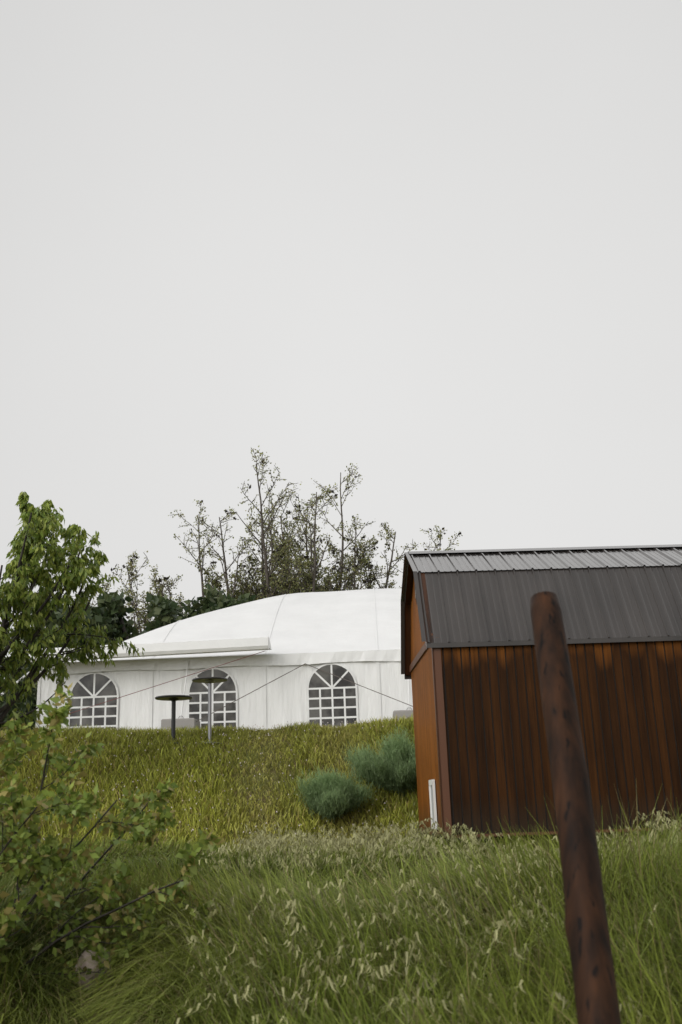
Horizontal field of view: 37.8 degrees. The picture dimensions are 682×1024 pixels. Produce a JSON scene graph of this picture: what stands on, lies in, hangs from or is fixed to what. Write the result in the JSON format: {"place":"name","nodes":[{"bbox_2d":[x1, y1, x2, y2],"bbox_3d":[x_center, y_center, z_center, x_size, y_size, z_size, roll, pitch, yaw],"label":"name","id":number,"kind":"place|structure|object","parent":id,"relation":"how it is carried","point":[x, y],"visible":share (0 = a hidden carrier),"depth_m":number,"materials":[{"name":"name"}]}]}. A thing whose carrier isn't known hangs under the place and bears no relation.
{"place":"outdoors","nodes":[
{"label":"outdoors","id":0,"kind":"place"},
{"bbox_2d":[0,713,651,1023],"bbox_3d":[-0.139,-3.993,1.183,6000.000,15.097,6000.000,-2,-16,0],"label":"ground","id":1,"kind":"structure","parent":0,"point":[266,786],"depth_m":14.88,"materials":[{"name":"green plant"}]},
{"bbox_2d":[0,627,41,729],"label":"dark tree","id":2,"kind":"object","parent":1,"relation":"on","point":[34,641],"depth_m":43.20,"materials":[{"name":"green plant"}]},
{"bbox_2d":[0,609,91,732],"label":"dark tree","id":3,"kind":"object","parent":1,"relation":"on","point":[23,707],"visible":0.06,"depth_m":38.70,"materials":[{"name":"green plant"}]},
{"bbox_2d":[30,600,110,646],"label":"bush","id":4,"kind":"object","parent":1,"relation":"on","point":[57,619],"visible":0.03,"depth_m":41.43,"materials":[{"name":"green plant"}]},
{"bbox_2d":[0,491,144,728],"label":"tree","id":5,"kind":"object","parent":1,"relation":"on","point":[24,568],"visible":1,"depth_m":14.24,"materials":[{"name":"green plant"}]},
{"bbox_2d":[75,948,113,992],"bbox_3d":[-1.464,2.721,5.886,0.228,0.281,0.208,15,-12,-31],"label":"rock","id":6,"kind":"object","parent":1,"relation":"on","point":[85,954],"visible":0.38,"depth_m":5.81,"materials":[{"name":"grey stone"}]},
{"bbox_2d":[84,594,118,642],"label":"bush","id":7,"kind":"object","parent":1,"relation":"on","point":[98,610],"visible":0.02,"depth_m":45.03,"materials":[{"name":"green plant"}]},
{"bbox_2d":[0,682,224,985],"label":"shrub","id":8,"kind":"object","parent":1,"relation":"on","point":[15,841],"visible":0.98,"depth_m":5.87,"materials":[{"name":"green plant"}]},
{"bbox_2d":[95,590,148,644],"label":"bush","id":9,"kind":"object","parent":1,"relation":"on","point":[123,628],"visible":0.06,"depth_m":44.49,"materials":[{"name":"green plant"}]},
{"bbox_2d":[80,577,177,634],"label":"bare tree","id":10,"kind":"object","parent":1,"relation":"on","point":[140,613],"visible":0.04,"depth_m":50.78,"materials":[{"name":"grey plant"}]},
{"bbox_2d":[128,592,182,638],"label":"bush","id":11,"kind":"object","parent":1,"relation":"on","point":[164,610],"visible":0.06,"depth_m":41.29,"materials":[{"name":"green plant"}]},
{"bbox_2d":[155,695,192,743],"bbox_3d":[-2.771,3.452,16.463,0.620,0.780,0.620,-2,-16,0],"label":"cocktail table","id":12,"kind":"object","parent":1,"relation":"on","point":[173,698],"visible":0.74,"depth_m":16.44,"materials":[{"name":"black metal"}]},
{"bbox_2d":[107,537,261,633],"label":"bare tree","id":13,"kind":"object","parent":1,"relation":"on","point":[156,581],"visible":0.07,"depth_m":53.07,"materials":[{"name":"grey plant"}]},
{"bbox_2d":[181,583,224,619],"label":"bush","id":14,"kind":"object","parent":1,"relation":"on","point":[210,592],"visible":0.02,"depth_m":47.35,"materials":[{"name":"green plant"}]},
{"bbox_2d":[2,717,405,839],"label":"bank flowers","id":15,"kind":"object","parent":1,"relation":"on","point":[213,762],"visible":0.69,"depth_m":15.28,"materials":[{"name":"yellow plant"}]},
{"bbox_2d":[1,588,412,732],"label":"event tent","id":16,"kind":"object","parent":1,"relation":"on","point":[324,658],"visible":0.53,"depth_m":26.74,"materials":[{"name":"white fabric"}]},
{"bbox_2d":[192,677,227,743],"bbox_3d":[-2.179,3.312,16.532,0.600,1.070,0.600,-2,-16,0],"label":"cocktail table","id":17,"kind":"object","parent":1,"relation":"on","point":[209,680],"visible":0.8,"depth_m":16.52,"materials":[{"name":"black"}]},
{"bbox_2d":[209,591,255,610],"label":"bush","id":18,"kind":"object","parent":1,"relation":"on","point":[229,601],"depth_m":45.22,"materials":[{"name":"green plant"}]},
{"bbox_2d":[168,499,298,615],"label":"bare tree","id":19,"kind":"object","parent":1,"relation":"on","point":[242,583],"visible":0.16,"depth_m":54.92,"materials":[{"name":"plant"}]},
{"bbox_2d":[224,446,398,599],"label":"bare tree","id":20,"kind":"object","parent":1,"relation":"on","point":[272,583],"visible":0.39,"depth_m":52.05,"materials":[{"name":"plant"}]},
{"bbox_2d":[286,762,379,822],"bbox_3d":[-0.142,3.953,14.180,1.377,0.900,1.681,9,-20,-33],"label":"fennel bush","id":21,"kind":"object","parent":1,"relation":"on","point":[331,796],"visible":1,"depth_m":13.96,"materials":[{"name":"green plant"}]},
{"bbox_2d":[257,486,418,595],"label":"bare tree","id":22,"kind":"object","parent":1,"relation":"on","point":[339,573],"visible":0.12,"depth_m":55.15,"materials":[{"name":"plant"}]},
{"bbox_2d":[0,785,681,1023],"bbox_3d":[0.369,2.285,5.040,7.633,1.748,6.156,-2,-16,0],"label":"long grass","id":23,"kind":"structure","parent":1,"relation":"on","point":[168,985],"depth_m":5.38,"materials":[{"name":"green plant"}]},
{"bbox_2d":[290,525,462,588],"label":"bare tree","id":24,"kind":"object","parent":1,"relation":"on","point":[436,548],"visible":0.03,"depth_m":57.95,"materials":[{"name":"green plant"}]},
{"bbox_2d":[341,725,416,797],"bbox_3d":[0.902,3.631,14.505,1.935,1.089,1.818,-2,-16,0],"label":"fennel bush","id":25,"kind":"object","parent":1,"relation":"on","point":[394,764],"visible":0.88,"depth_m":14.28,"materials":[{"name":"green plant"}]},
{"bbox_2d":[160,808,681,1023],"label":"grass spikelets","id":26,"kind":"object","parent":1,"relation":"on","point":[359,841],"depth_m":6.08,"materials":[{"name":"green plant"}]},
{"bbox_2d":[401,544,681,845],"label":"shed","id":27,"kind":"structure","parent":1,"relation":"on","point":[469,668],"depth_m":11.29,"materials":[{"name":"brown wood"}]},
{"bbox_2d":[530,591,620,1023],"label":"fence post","id":28,"kind":"object","parent":1,"relation":"on","point":[591,957],"visible":1,"depth_m":3.20,"materials":[{"name":"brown wood"}]},
{"bbox_2d":[0,0,681,678],"label":"sky","id":29,"kind":"structure","parent":0,"point":[433,248],"materials":[{"name":"white"}]}
]}

